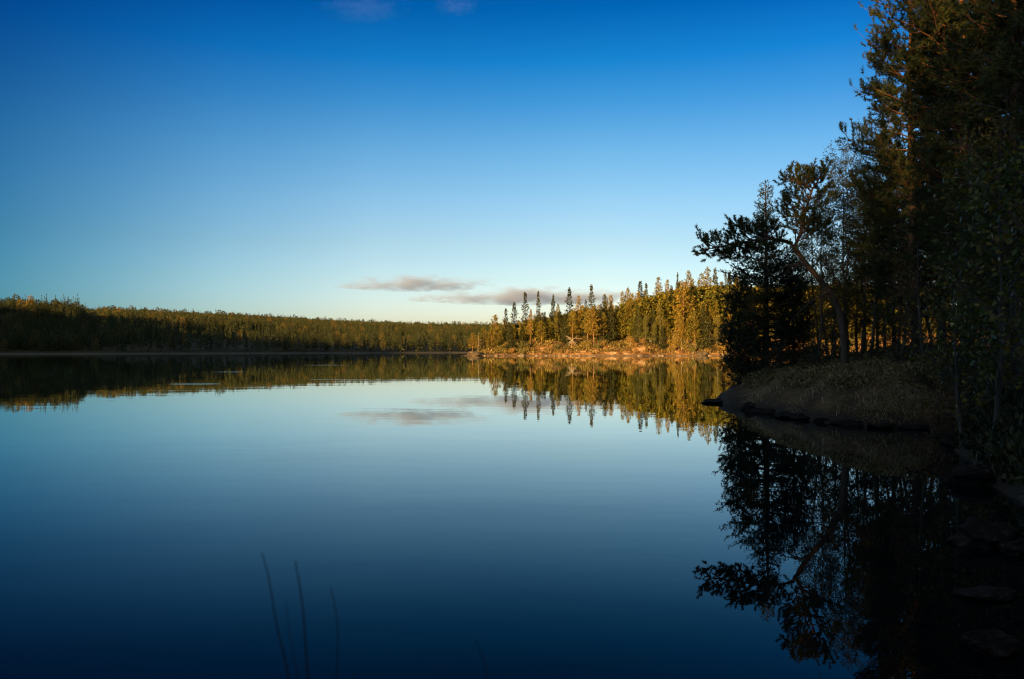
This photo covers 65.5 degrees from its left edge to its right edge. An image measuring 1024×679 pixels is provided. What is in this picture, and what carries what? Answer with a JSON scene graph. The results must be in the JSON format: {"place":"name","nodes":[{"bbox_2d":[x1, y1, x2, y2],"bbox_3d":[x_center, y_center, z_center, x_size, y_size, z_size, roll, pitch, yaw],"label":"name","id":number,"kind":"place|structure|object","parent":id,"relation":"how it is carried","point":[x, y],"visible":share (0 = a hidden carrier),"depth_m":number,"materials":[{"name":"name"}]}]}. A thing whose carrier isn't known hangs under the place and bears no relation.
{"place":"outdoors","nodes":[
{"label":"outdoors","id":0,"kind":"place"},
{"bbox_2d":[0,312,480,353],"bbox_3d":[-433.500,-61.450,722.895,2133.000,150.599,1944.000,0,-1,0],"label":"hills","id":1,"kind":"structure","parent":0,"point":[166,349],"depth_m":400.57,"materials":[{"name":"plant"}]},
{"bbox_2d":[230,328,240,346],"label":"pine tree","id":2,"kind":"object","parent":1,"relation":"on","point":[233,340],"visible":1,"depth_m":407.23,"materials":[{"name":"plant"}]},
{"bbox_2d":[0,293,503,350],"bbox_3d":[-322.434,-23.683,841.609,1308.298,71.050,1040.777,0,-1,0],"label":"forest","id":3,"kind":"object","parent":1,"relation":"on","point":[110,320],"visible":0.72,"depth_m":488.07,"materials":[{"name":"plant"}]},
{"bbox_2d":[262,553,288,678],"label":"plant stem","id":4,"kind":"object","parent":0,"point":[276,620],"visible":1,"depth_m":1.69,"materials":[{"name":"plant"}]},
{"bbox_2d":[295,561,308,678],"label":"plant stem","id":5,"kind":"object","parent":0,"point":[303,624],"visible":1,"depth_m":1.64,"materials":[{"name":"plant"}]},
{"bbox_2d":[330,587,337,678],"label":"plant stem","id":6,"kind":"object","parent":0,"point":[337,635],"visible":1,"depth_m":1.74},
{"bbox_2d":[0,0,1008,324],"label":"sky","id":7,"kind":"structure","parent":0,"point":[444,161],"materials":[{"name":"blue"}]},
{"bbox_2d":[0,353,1023,678],"bbox_3d":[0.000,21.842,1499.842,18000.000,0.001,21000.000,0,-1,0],"label":"water","id":8,"kind":"structure","parent":0,"point":[434,515],"depth_m":7.19,"materials":[{"name":"blue liquid"}]},
{"bbox_2d":[946,516,1020,548],"bbox_3d":[3.916,1.649,6.597,0.600,0.319,0.452,-5,9,-21],"label":"boulder","id":9,"kind":"object","parent":8,"relation":"in","point":[974,531],"visible":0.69,"depth_m":6.50,"materials":[{"name":"stone"}]},
{"bbox_2d":[952,586,1016,600],"bbox_3d":[3.096,1.653,5.184,0.411,0.064,0.271,0,-1,-15],"label":"boulder","id":10,"kind":"object","parent":8,"relation":"on","point":[992,593],"visible":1,"depth_m":5.14,"materials":[{"name":"stone"}]},
{"bbox_2d":[958,629,1020,657],"bbox_3d":[2.548,1.629,4.269,0.296,0.149,0.288,4,-7,-23],"label":"boulder","id":11,"kind":"object","parent":8,"relation":"on","point":[995,643],"visible":0.96,"depth_m":4.20,"materials":[{"name":"stone"}]},
{"bbox_2d":[998,538,1023,555],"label":"boulder","id":12,"kind":"object","parent":8,"relation":"on","point":[1015,547],"visible":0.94,"depth_m":6.24,"materials":[{"name":"stone"}]},
{"bbox_2d":[463,329,1008,355],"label":"peninsula","id":13,"kind":"object","parent":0,"point":[639,349],"visible":0.09,"depth_m":231.17},
{"bbox_2d":[467,333,478,350],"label":"pine tree","id":14,"kind":"object","parent":13,"relation":"on","point":[473,339],"visible":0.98,"depth_m":235.79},
{"bbox_2d":[476,326,486,346],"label":"pine tree","id":15,"kind":"object","parent":13,"relation":"on","point":[483,334],"visible":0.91,"depth_m":239.82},
{"bbox_2d":[486,328,496,347],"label":"pine tree","id":16,"kind":"object","parent":13,"relation":"on","point":[492,339],"visible":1,"depth_m":235.90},
{"bbox_2d":[487,315,502,345],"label":"pine tree","id":17,"kind":"object","parent":13,"relation":"on","point":[495,326],"visible":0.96,"depth_m":237.41,"materials":[{"name":"plant"}]},
{"bbox_2d":[500,308,507,345],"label":"spruce tree","id":18,"kind":"object","parent":13,"relation":"on","point":[503,334],"visible":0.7,"depth_m":241.65,"materials":[{"name":"green plant"}]},
{"bbox_2d":[505,323,513,348],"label":"spruce tree","id":19,"kind":"object","parent":13,"relation":"on","point":[509,345],"visible":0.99,"depth_m":233.65,"materials":[{"name":"green plant"}]},
{"bbox_2d":[510,302,518,339],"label":"spruce tree","id":20,"kind":"object","parent":13,"relation":"on","point":[514,315],"visible":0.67,"depth_m":245.89,"materials":[{"name":"green plant"}]},
{"bbox_2d":[516,292,533,340],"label":"spruce tree","id":21,"kind":"object","parent":13,"relation":"on","point":[525,310],"visible":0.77,"depth_m":243.11,"materials":[{"name":"green plant"}]},
{"bbox_2d":[525,309,533,345],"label":"pine tree","id":22,"kind":"object","parent":13,"relation":"on","point":[531,322],"visible":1,"depth_m":237.97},
{"bbox_2d":[532,291,541,338],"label":"spruce tree","id":23,"kind":"object","parent":13,"relation":"on","point":[537,319],"visible":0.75,"depth_m":246.25,"materials":[{"name":"green plant"}]},
{"bbox_2d":[534,320,546,343],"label":"pine tree","id":24,"kind":"object","parent":13,"relation":"on","point":[540,329],"visible":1,"depth_m":238.01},
{"bbox_2d":[546,294,556,330],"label":"spruce tree","id":25,"kind":"object","parent":13,"relation":"on","point":[551,314],"visible":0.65,"depth_m":248.19,"materials":[{"name":"green plant"}]},
{"bbox_2d":[550,312,563,340],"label":"spruce tree","id":26,"kind":"object","parent":13,"relation":"on","point":[558,322],"visible":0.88,"depth_m":240.44,"materials":[{"name":"green plant"}]},
{"bbox_2d":[557,313,570,345],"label":"spruce tree","id":27,"kind":"object","parent":13,"relation":"on","point":[564,330],"visible":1,"depth_m":236.31,"materials":[{"name":"green plant"}]},
{"bbox_2d":[562,287,573,336],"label":"spruce tree","id":28,"kind":"object","parent":13,"relation":"on","point":[568,298],"visible":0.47,"depth_m":244.56,"materials":[{"name":"green plant"}]},
{"bbox_2d":[567,309,578,343],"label":"pine tree","id":29,"kind":"object","parent":13,"relation":"on","point":[573,323],"visible":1,"depth_m":237.37,"materials":[{"name":"plant"}]},
{"bbox_2d":[571,296,583,339],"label":"pine tree","id":30,"kind":"object","parent":13,"relation":"on","point":[577,307],"visible":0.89,"depth_m":239.37,"materials":[{"name":"plant"}]},
{"bbox_2d":[581,307,594,340],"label":"pine tree","id":31,"kind":"object","parent":13,"relation":"on","point":[585,326],"visible":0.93,"depth_m":235.99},
{"bbox_2d":[587,284,599,330],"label":"spruce tree","id":32,"kind":"object","parent":13,"relation":"on","point":[590,296],"visible":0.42,"depth_m":243.09,"materials":[{"name":"green plant"}]},
{"bbox_2d":[586,305,603,344],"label":"pine tree","id":33,"kind":"object","parent":13,"relation":"on","point":[595,322],"visible":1,"depth_m":234.37,"materials":[{"name":"plant"}]},
{"bbox_2d":[592,304,609,340],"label":"spruce tree","id":34,"kind":"object","parent":13,"relation":"on","point":[603,328],"visible":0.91,"depth_m":237.11,"materials":[{"name":"green plant"}]},
{"bbox_2d":[602,301,618,340],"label":"spruce tree","id":35,"kind":"object","parent":13,"relation":"on","point":[612,331],"visible":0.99,"depth_m":237.92,"materials":[{"name":"green plant"}]},
{"bbox_2d":[621,299,634,338],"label":"pine tree","id":36,"kind":"object","parent":13,"relation":"on","point":[629,305],"visible":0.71,"depth_m":241.54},
{"bbox_2d":[631,305,645,342],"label":"spruce tree","id":37,"kind":"object","parent":13,"relation":"on","point":[637,314],"visible":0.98,"depth_m":234.10,"materials":[{"name":"green plant"}]},
{"bbox_2d":[641,315,648,336],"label":"birch tree","id":38,"kind":"object","parent":13,"relation":"on","point":[645,324],"visible":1,"depth_m":233.21,"materials":[{"name":"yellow plant"}]},
{"bbox_2d":[652,277,664,309],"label":"pine tree","id":39,"kind":"object","parent":13,"relation":"on","point":[658,286],"visible":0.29,"depth_m":250.11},
{"bbox_2d":[654,305,665,341],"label":"birch tree","id":40,"kind":"object","parent":13,"relation":"on","point":[661,319],"visible":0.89,"depth_m":234.11,"materials":[{"name":"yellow plant"}]},
{"bbox_2d":[657,326,668,348],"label":"spruce tree","id":41,"kind":"object","parent":13,"relation":"on","point":[663,344],"visible":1,"depth_m":231.66,"materials":[{"name":"green plant"}]},
{"bbox_2d":[661,319,671,343],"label":"pine tree","id":42,"kind":"object","parent":13,"relation":"on","point":[666,327],"visible":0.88,"depth_m":233.66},
{"bbox_2d":[665,333,679,346],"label":"shrub","id":43,"kind":"object","parent":13,"relation":"on","point":[675,342],"visible":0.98,"depth_m":232.30,"materials":[{"name":"plant"}]},
{"bbox_2d":[672,311,685,349],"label":"pine tree","id":44,"kind":"object","parent":13,"relation":"on","point":[678,320],"visible":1,"depth_m":232.16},
{"bbox_2d":[478,328,880,353],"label":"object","id":45,"kind":"object","parent":13,"relation":"on","point":[611,342],"visible":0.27,"depth_m":232.94,"materials":[{"name":"plant"}]},
{"bbox_2d":[670,280,698,340],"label":"pine tree","id":46,"kind":"object","parent":13,"relation":"on","point":[680,305],"visible":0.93,"depth_m":235.07,"materials":[{"name":"plant"}]},
{"bbox_2d":[683,319,691,348],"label":"pine tree","id":47,"kind":"object","parent":13,"relation":"on","point":[686,326],"visible":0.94,"depth_m":232.62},
{"bbox_2d":[680,290,695,324],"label":"pine tree","id":48,"kind":"object","parent":13,"relation":"on","point":[685,302],"visible":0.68,"depth_m":235.86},
{"bbox_2d":[687,310,703,352],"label":"pine tree","id":49,"kind":"object","parent":13,"relation":"on","point":[694,327],"visible":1,"depth_m":231.22,"materials":[{"name":"plant"}]},
{"bbox_2d":[693,302,713,349],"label":"spruce tree","id":50,"kind":"object","parent":13,"relation":"on","point":[704,343],"visible":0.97,"depth_m":231.96,"materials":[{"name":"green plant"}]},
{"bbox_2d":[699,267,711,289],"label":"pine tree","id":51,"kind":"object","parent":13,"relation":"on","point":[706,278],"visible":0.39,"depth_m":252.04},
{"bbox_2d":[702,316,716,350],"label":"spruce tree","id":52,"kind":"object","parent":13,"relation":"on","point":[708,331],"visible":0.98,"depth_m":232.11,"materials":[{"name":"green plant"}]},
{"bbox_2d":[703,305,715,338],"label":"pine tree","id":53,"kind":"object","parent":13,"relation":"on","point":[710,310],"visible":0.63,"depth_m":234.91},
{"bbox_2d":[713,314,720,342],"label":"birch tree","id":54,"kind":"object","parent":13,"relation":"on","point":[717,321],"visible":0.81,"depth_m":232.62,"materials":[{"name":"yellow plant"}]},
{"bbox_2d":[493,284,951,346],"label":"forest interior","id":55,"kind":"object","parent":13,"relation":"on","point":[708,297],"visible":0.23,"depth_m":239.98,"materials":[{"name":"green plant"}]},
{"bbox_2d":[717,358,1023,504],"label":"shore","id":56,"kind":"structure","parent":0,"point":[734,396],"depth_m":17.68,"materials":[{"name":"plant"}]},
{"bbox_2d":[700,398,723,403],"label":"boulder","id":57,"kind":"object","parent":56,"relation":"on","point":[714,401],"visible":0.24,"depth_m":23.91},
{"bbox_2d":[714,335,757,387],"bbox_3d":[7.291,0.764,25.556,1.349,1.857,1.504,-1,-1,35],"label":"juniper bush","id":58,"kind":"object","parent":56,"relation":"on","point":[727,369],"visible":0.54,"depth_m":25.53,"materials":[{"name":"green plant"}]},
{"bbox_2d":[715,277,762,386],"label":"pine tree","id":59,"kind":"object","parent":56,"relation":"on","point":[722,341],"visible":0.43,"depth_m":25.84,"materials":[{"name":"green plant"}]},
{"bbox_2d":[732,292,778,373],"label":"birch tree","id":60,"kind":"object","parent":56,"relation":"on","point":[749,337],"visible":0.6,"depth_m":25.08,"materials":[{"name":"green plant"}]},
{"bbox_2d":[750,408,775,413],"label":"ledge stone","id":61,"kind":"object","parent":56,"relation":"on","point":[764,411],"visible":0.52,"depth_m":20.06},
{"bbox_2d":[710,180,826,375],"bbox_3d":[8.244,-1.848,25.404,3.495,6.574,4.070,0,-1,0],"label":"spruce tree","id":62,"kind":"object","parent":56,"relation":"on","point":[771,268],"visible":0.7,"depth_m":25.07,"materials":[{"name":"green plant"}]},
{"bbox_2d":[691,156,849,366],"bbox_3d":[6.875,-2.001,20.906,4.259,5.813,1.714,0,-1,-9],"label":"pine tree","id":63,"kind":"object","parent":56,"relation":"on","point":[801,180],"visible":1,"depth_m":20.95,"materials":[{"name":"green plant"}]},
{"bbox_2d":[752,341,799,378],"bbox_3d":[7.928,0.646,23.643,1.322,1.312,1.315,-1,-1,39],"label":"juniper bush","id":64,"kind":"object","parent":56,"relation":"on","point":[773,358],"visible":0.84,"depth_m":23.59,"materials":[{"name":"green plant"}]},
{"bbox_2d":[774,411,793,418],"bbox_3d":[6.594,1.836,19.125,0.566,0.202,1.129,0,-1,21],"label":"ledge stone","id":65,"kind":"object","parent":56,"relation":"on","point":[784,414],"visible":0.54,"depth_m":18.82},
{"bbox_2d":[774,236,815,360],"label":"birch tree","id":66,"kind":"object","parent":56,"relation":"on","point":[792,299],"visible":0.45,"depth_m":25.55,"materials":[{"name":"green plant"}]},
{"bbox_2d":[772,256,819,361],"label":"tree","id":67,"kind":"object","parent":56,"relation":"on","point":[807,317],"visible":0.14,"depth_m":26.46,"materials":[{"name":"green plant"}]},
{"bbox_2d":[777,237,829,361],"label":"birch tree","id":68,"kind":"object","parent":56,"relation":"on","point":[803,294],"visible":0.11,"depth_m":26.85,"materials":[{"name":"green plant"}]},
{"bbox_2d":[792,339,834,369],"bbox_3d":[8.294,0.556,21.796,1.140,1.189,1.491,0,-1,0],"label":"juniper bush","id":69,"kind":"object","parent":56,"relation":"on","point":[816,351],"visible":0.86,"depth_m":21.70,"materials":[{"name":"green plant"}]},
{"bbox_2d":[787,186,839,350],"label":"birch tree","id":70,"kind":"object","parent":56,"relation":"on","point":[812,246],"visible":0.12,"depth_m":27.10,"materials":[{"name":"green plant"}]},
{"bbox_2d":[791,195,855,355],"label":"birch tree","id":71,"kind":"object","parent":56,"relation":"on","point":[811,261],"visible":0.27,"depth_m":26.02,"materials":[{"name":"green plant"}]},
{"bbox_2d":[803,248,850,359],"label":"birch tree","id":72,"kind":"object","parent":56,"relation":"on","point":[821,328],"visible":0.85,"depth_m":22.67,"materials":[{"name":"green plant"}]},
{"bbox_2d":[810,284,856,360],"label":"birch tree","id":73,"kind":"object","parent":56,"relation":"on","point":[834,338],"visible":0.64,"depth_m":23.10,"materials":[{"name":"green plant"}]},
{"bbox_2d":[810,263,864,356],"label":"birch tree","id":74,"kind":"object","parent":56,"relation":"on","point":[824,307],"visible":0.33,"depth_m":24.52,"materials":[{"name":"green plant"}]},
{"bbox_2d":[809,142,871,354],"bbox_3d":[9.945,-2.560,23.914,1.935,6.599,2.096,0,-1,32],"label":"birch tree","id":75,"kind":"object","parent":56,"relation":"on","point":[830,235],"visible":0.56,"depth_m":23.75,"materials":[{"name":"green plant"}]},
{"bbox_2d":[811,136,874,351],"bbox_3d":[10.347,-2.795,24.639,1.995,7.148,1.984,0,-1,-19],"label":"birch tree","id":76,"kind":"object","parent":56,"relation":"on","point":[835,180],"visible":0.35,"depth_m":24.74,"materials":[{"name":"green plant"}]},
{"bbox_2d":[832,419,860,425],"bbox_3d":[7.413,1.793,17.054,1.058,0.206,0.625,-1,-1,34],"label":"ledge stone","id":77,"kind":"object","parent":56,"relation":"on","point":[848,422],"visible":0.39,"depth_m":17.00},
{"bbox_2d":[826,177,885,350],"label":"birch tree","id":78,"kind":"object","parent":56,"relation":"on","point":[862,286],"visible":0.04,"depth_m":25.92,"materials":[{"name":"green plant"}]},
{"bbox_2d":[831,247,883,351],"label":"birch tree","id":79,"kind":"object","parent":56,"relation":"on","point":[857,334],"visible":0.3,"depth_m":24.58,"materials":[{"name":"green plant"}]},
{"bbox_2d":[835,117,898,355],"bbox_3d":[10.522,-2.973,23.348,1.741,7.324,1.655,1,-1,-43],"label":"birch tree","id":80,"kind":"object","parent":56,"relation":"on","point":[869,251],"visible":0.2,"depth_m":23.37,"materials":[{"name":"green plant"}]},
{"bbox_2d":[842,177,896,346],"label":"pine tree","id":81,"kind":"object","parent":56,"relation":"on","point":[869,296],"visible":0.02,"depth_m":27.98,"materials":[{"name":"green plant"}]},
{"bbox_2d":[849,335,891,360],"bbox_3d":[9.495,0.339,21.238,0.994,0.964,1.141,0,-1,0],"label":"juniper bush","id":82,"kind":"object","parent":56,"relation":"on","point":[870,352],"visible":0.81,"depth_m":21.12,"materials":[{"name":"green plant"}]},
{"bbox_2d":[840,169,903,354],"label":"birch tree","id":83,"kind":"object","parent":56,"relation":"on","point":[861,297],"visible":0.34,"depth_m":22.15,"materials":[{"name":"green plant"}]},
{"bbox_2d":[740,343,1010,393],"bbox_3d":[11.038,0.690,20.596,8.158,1.501,10.989,0,-1,0],"label":"heather","id":84,"kind":"object","parent":56,"relation":"on","point":[889,366],"visible":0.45,"depth_m":20.01,"materials":[{"name":"plant"}]},
{"bbox_2d":[867,423,895,428],"bbox_3d":[7.822,1.802,16.568,1.114,0.199,0.558,0,-1,-31],"label":"ledge stone","id":85,"kind":"object","parent":56,"relation":"on","point":[885,426],"visible":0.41,"depth_m":16.23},
{"bbox_2d":[860,101,909,345],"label":"pine tree","id":86,"kind":"object","parent":56,"relation":"on","point":[899,145],"visible":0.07,"depth_m":25.46,"materials":[{"name":"green plant"}]},
{"bbox_2d":[861,210,922,352],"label":"birch tree","id":87,"kind":"object","parent":56,"relation":"on","point":[884,344],"visible":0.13,"depth_m":23.34,"materials":[{"name":"green plant"}]},
{"bbox_2d":[880,262,926,361],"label":"birch tree","id":88,"kind":"object","parent":56,"relation":"on","point":[903,336],"visible":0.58,"depth_m":19.96,"materials":[{"name":"green plant"}]},
{"bbox_2d":[870,160,937,352],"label":"birch tree","id":89,"kind":"object","parent":56,"relation":"on","point":[891,334],"visible":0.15,"depth_m":21.84,"materials":[{"name":"green plant"}]},
{"bbox_2d":[874,194,948,360],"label":"birch tree","id":90,"kind":"object","parent":56,"relation":"on","point":[918,296],"visible":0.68,"depth_m":18.49,"materials":[{"name":"green plant"}]},
{"bbox_2d":[833,0,991,356],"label":"pine tree","id":91,"kind":"object","parent":56,"relation":"on","point":[885,167],"visible":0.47,"depth_m":20.59,"materials":[{"name":"green plant"}]},
{"bbox_2d":[878,306,946,364],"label":"spruce tree","id":92,"kind":"object","parent":56,"relation":"on","point":[896,355],"visible":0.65,"depth_m":18.80,"materials":[{"name":"green plant"}]},
{"bbox_2d":[897,424,929,429],"bbox_3d":[8.154,1.784,16.194,0.659,0.128,0.389,0,-1,29],"label":"ledge stone","id":93,"kind":"object","parent":56,"relation":"on","point":[916,427],"visible":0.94,"depth_m":16.05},
{"bbox_2d":[881,145,974,352],"bbox_3d":[11.293,-2.346,21.474,2.017,6.021,2.367,1,-1,-44],"label":"birch tree","id":94,"kind":"object","parent":56,"relation":"on","point":[919,270],"visible":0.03,"depth_m":21.47,"materials":[{"name":"green plant"}]},
{"bbox_2d":[878,0,991,340],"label":"pine tree","id":95,"kind":"object","parent":56,"relation":"on","point":[895,140],"depth_m":25.00,"materials":[{"name":"green plant"}]},
{"bbox_2d":[868,0,1023,378],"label":"pine tree","id":96,"kind":"object","parent":56,"relation":"on","point":[916,60],"visible":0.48,"depth_m":16.94,"materials":[{"name":"green plant"}]},
{"bbox_2d":[905,308,986,395],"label":"spruce tree","id":97,"kind":"object","parent":56,"relation":"on","point":[924,377],"visible":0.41,"depth_m":16.49,"materials":[{"name":"green plant"}]},
{"bbox_2d":[911,126,994,356],"bbox_3d":[10.842,-2.191,19.043,2.090,5.857,2.690,0,-1,0],"label":"birch tree","id":98,"kind":"object","parent":56,"relation":"on","point":[945,247],"visible":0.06,"depth_m":19.24,"materials":[{"name":"green plant"}]},
{"bbox_2d":[901,245,1021,446],"bbox_3d":[6.991,0.152,12.542,1.653,3.206,1.823,0,-1,15],"label":"rowan tree","id":99,"kind":"object","parent":56,"relation":"on","point":[959,415],"visible":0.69,"depth_m":12.61,"materials":[{"name":"green plant"}]},
{"bbox_2d":[903,0,1023,378],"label":"pine tree","id":100,"kind":"object","parent":56,"relation":"on","point":[961,69],"visible":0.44,"depth_m":14.33,"materials":[{"name":"green plant"}]},
{"bbox_2d":[942,464,995,485],"bbox_3d":[5.552,1.677,9.578,0.651,0.350,0.449,0,-1,1],"label":"boulder","id":101,"kind":"object","parent":56,"relation":"on","point":[972,475],"visible":0.76,"depth_m":9.43,"materials":[{"name":"stone"}]},
{"bbox_2d":[920,125,1023,394],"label":"birch tree","id":102,"kind":"object","parent":56,"relation":"on","point":[987,389],"visible":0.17,"depth_m":14.95,"materials":[{"name":"green plant"}]},
{"bbox_2d":[921,10,1023,339],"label":"pine tree","id":103,"kind":"object","parent":56,"relation":"on","point":[952,192],"depth_m":21.44,"materials":[{"name":"green plant"}]},
{"bbox_2d":[927,115,1023,422],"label":"rowan tree","id":104,"kind":"object","parent":56,"relation":"on","point":[1001,357],"visible":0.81,"depth_m":11.07,"materials":[{"name":"green plant"}]},
{"bbox_2d":[933,36,1023,393],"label":"birch tree","id":105,"kind":"object","parent":56,"relation":"on","point":[1015,370],"visible":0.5,"depth_m":12.53,"materials":[{"name":"green plant"}]},
{"bbox_2d":[934,372,1023,497],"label":"undergrowth","id":106,"kind":"object","parent":56,"relation":"on","point":[1001,439],"visible":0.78,"depth_m":10.51,"materials":[{"name":"plant"}]},
{"bbox_2d":[952,128,1023,391],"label":"rowan tree","id":107,"kind":"object","parent":56,"relation":"on","point":[1019,225],"visible":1,"depth_m":9.39,"materials":[{"name":"green plant"}]},
{"bbox_2d":[956,0,1023,225],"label":"pine tree","id":108,"kind":"object","parent":56,"relation":"on","point":[1005,7],"visible":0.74,"depth_m":12.12,"materials":[{"name":"green plant"}]},
{"bbox_2d":[974,115,1009,338],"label":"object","id":109,"kind":"structure","parent":56,"relation":"on","point":[1007,306],"depth_m":39.07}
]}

